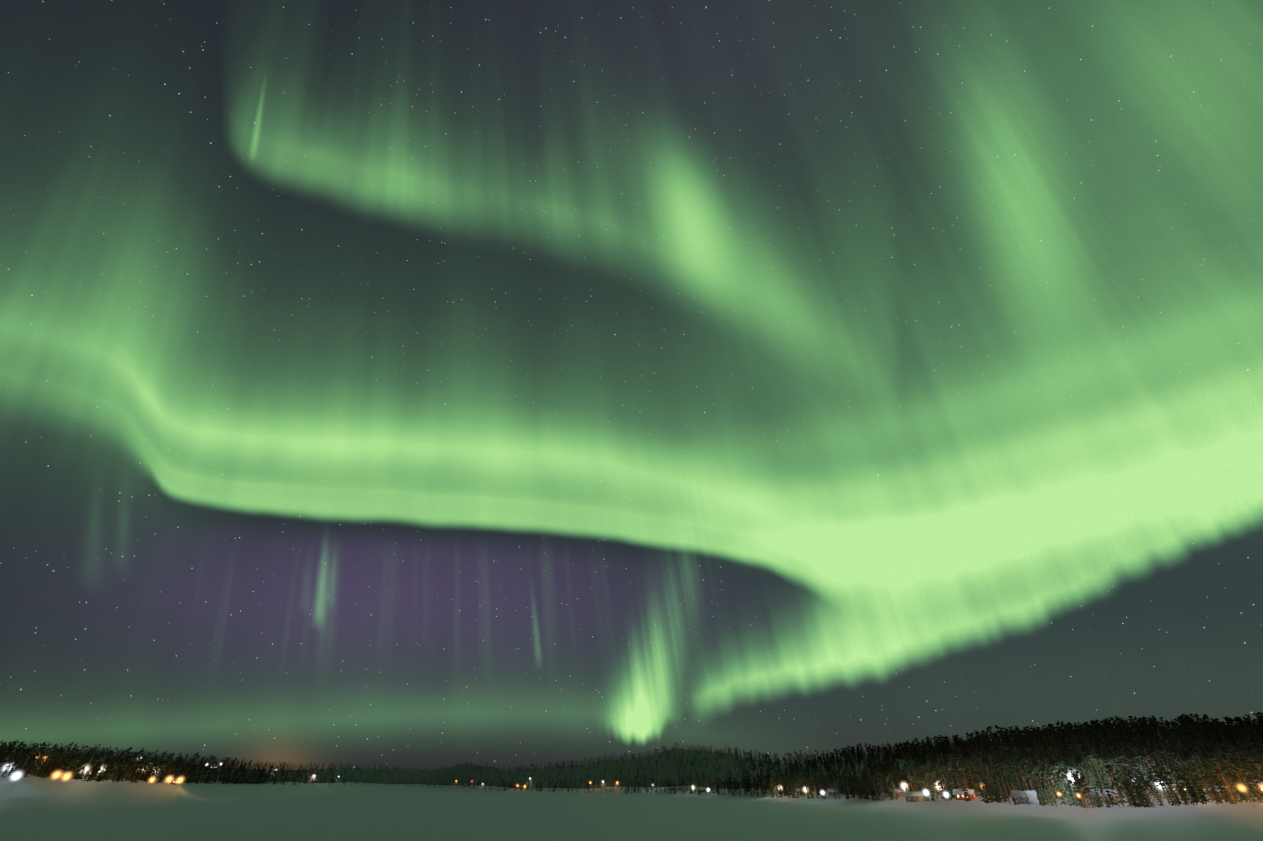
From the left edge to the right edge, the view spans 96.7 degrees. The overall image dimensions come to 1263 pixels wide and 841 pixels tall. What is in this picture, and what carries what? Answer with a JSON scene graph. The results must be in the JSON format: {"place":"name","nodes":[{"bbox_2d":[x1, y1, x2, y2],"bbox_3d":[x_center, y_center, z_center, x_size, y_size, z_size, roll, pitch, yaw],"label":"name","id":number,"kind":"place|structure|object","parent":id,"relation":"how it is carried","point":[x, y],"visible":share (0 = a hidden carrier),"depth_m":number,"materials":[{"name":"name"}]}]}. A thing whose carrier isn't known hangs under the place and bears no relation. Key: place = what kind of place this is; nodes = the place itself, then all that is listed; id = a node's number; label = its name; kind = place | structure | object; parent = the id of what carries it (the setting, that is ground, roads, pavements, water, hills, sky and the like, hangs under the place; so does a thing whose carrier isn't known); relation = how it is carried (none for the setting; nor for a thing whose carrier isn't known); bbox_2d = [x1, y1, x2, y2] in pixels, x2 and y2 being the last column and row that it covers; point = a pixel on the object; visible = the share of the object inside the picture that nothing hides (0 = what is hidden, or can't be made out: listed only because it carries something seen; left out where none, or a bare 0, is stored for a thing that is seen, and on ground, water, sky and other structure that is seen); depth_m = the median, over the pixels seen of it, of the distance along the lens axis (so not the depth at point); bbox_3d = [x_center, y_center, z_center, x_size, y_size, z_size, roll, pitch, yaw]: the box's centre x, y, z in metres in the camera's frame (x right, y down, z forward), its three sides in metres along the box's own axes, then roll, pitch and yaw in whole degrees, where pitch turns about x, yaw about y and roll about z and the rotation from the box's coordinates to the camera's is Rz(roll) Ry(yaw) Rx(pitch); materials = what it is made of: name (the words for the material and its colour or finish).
{"place":"outdoors","nodes":[
{"label":"outdoors","id":0,"kind":"place"},
{"bbox_2d":[0,793,1262,840],"bbox_3d":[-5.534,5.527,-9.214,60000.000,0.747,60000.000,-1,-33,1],"label":"snowy ground","id":1,"kind":"structure","parent":0,"point":[414,817],"depth_m":201.91,"materials":[{"name":"white snow"}]},
{"bbox_2d":[0,737,1262,820],"bbox_3d":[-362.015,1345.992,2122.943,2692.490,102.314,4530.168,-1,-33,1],"label":"shore hills","id":2,"kind":"structure","parent":0,"point":[32,790],"depth_m":726.51,"materials":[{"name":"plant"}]},
{"bbox_2d":[58,772,71,778],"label":"cabin","id":3,"kind":"object","parent":2,"relation":"on","point":[62,775],"depth_m":530.89,"materials":[{"name":"yellow"}]},
{"bbox_2d":[170,778,182,784],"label":"cabin","id":4,"kind":"object","parent":2,"relation":"on","point":[175,781],"depth_m":617.66,"materials":[{"name":"yellow"}]},
{"bbox_2d":[0,740,856,794],"bbox_3d":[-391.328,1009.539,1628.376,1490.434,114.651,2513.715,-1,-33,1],"label":"forest conifers","id":5,"kind":"object","parent":2,"relation":"on","point":[179,760],"visible":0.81,"depth_m":964.64,"materials":[{"name":"plant"}]},
{"bbox_2d":[0,712,1262,807],"bbox_3d":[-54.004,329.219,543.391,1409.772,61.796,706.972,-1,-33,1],"label":"forest","id":6,"kind":"object","parent":2,"relation":"on","point":[1061,777],"visible":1,"depth_m":383.88,"materials":[{"name":"plant"}]},
{"bbox_2d":[697,788,705,792],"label":"cabin","id":7,"kind":"object","parent":2,"relation":"on","point":[702,790],"visible":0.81,"depth_m":853.63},
{"bbox_2d":[796,788,805,794],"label":"cabin","id":8,"kind":"object","parent":2,"relation":"on","point":[798,789],"visible":0.44,"depth_m":561.22,"materials":[{"name":"grey"}]},
{"bbox_2d":[827,788,838,795],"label":"cabin","id":9,"kind":"object","parent":2,"relation":"on","point":[830,792],"visible":0.85,"depth_m":502.49,"materials":[{"name":"grey"}]},
{"bbox_2d":[889,787,905,796],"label":"cabin","id":10,"kind":"object","parent":2,"relation":"on","point":[899,793],"visible":0.58,"depth_m":400.30,"materials":[{"name":"red wood"}]},
{"bbox_2d":[904,791,926,801],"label":"cabin","id":11,"kind":"object","parent":2,"relation":"on","point":[914,796],"visible":0.77,"depth_m":361.29,"materials":[{"name":"brown wood"}]},
{"bbox_2d":[953,788,975,799],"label":"cabin","id":12,"kind":"object","parent":2,"relation":"on","point":[958,794],"visible":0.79,"depth_m":326.91,"materials":[{"name":"red wood"}]},
{"bbox_2d":[1010,789,1038,803],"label":"cabin","id":13,"kind":"object","parent":2,"relation":"on","point":[1022,797],"visible":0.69,"depth_m":293.69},
{"bbox_2d":[1089,789,1120,802],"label":"cabin","id":14,"kind":"object","parent":2,"relation":"on","point":[1107,797],"visible":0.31,"depth_m":271.75,"materials":[{"name":"grey"}]},
{"bbox_2d":[1203,786,1236,799],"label":"cabin","id":15,"kind":"object","parent":2,"relation":"on","point":[1217,791],"visible":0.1,"depth_m":257.94,"materials":[{"name":"grey"}]},
{"bbox_2d":[0,0,1262,770],"label":"sky","id":16,"kind":"structure","parent":0,"point":[401,384],"materials":[{"name":"green"}]}
]}

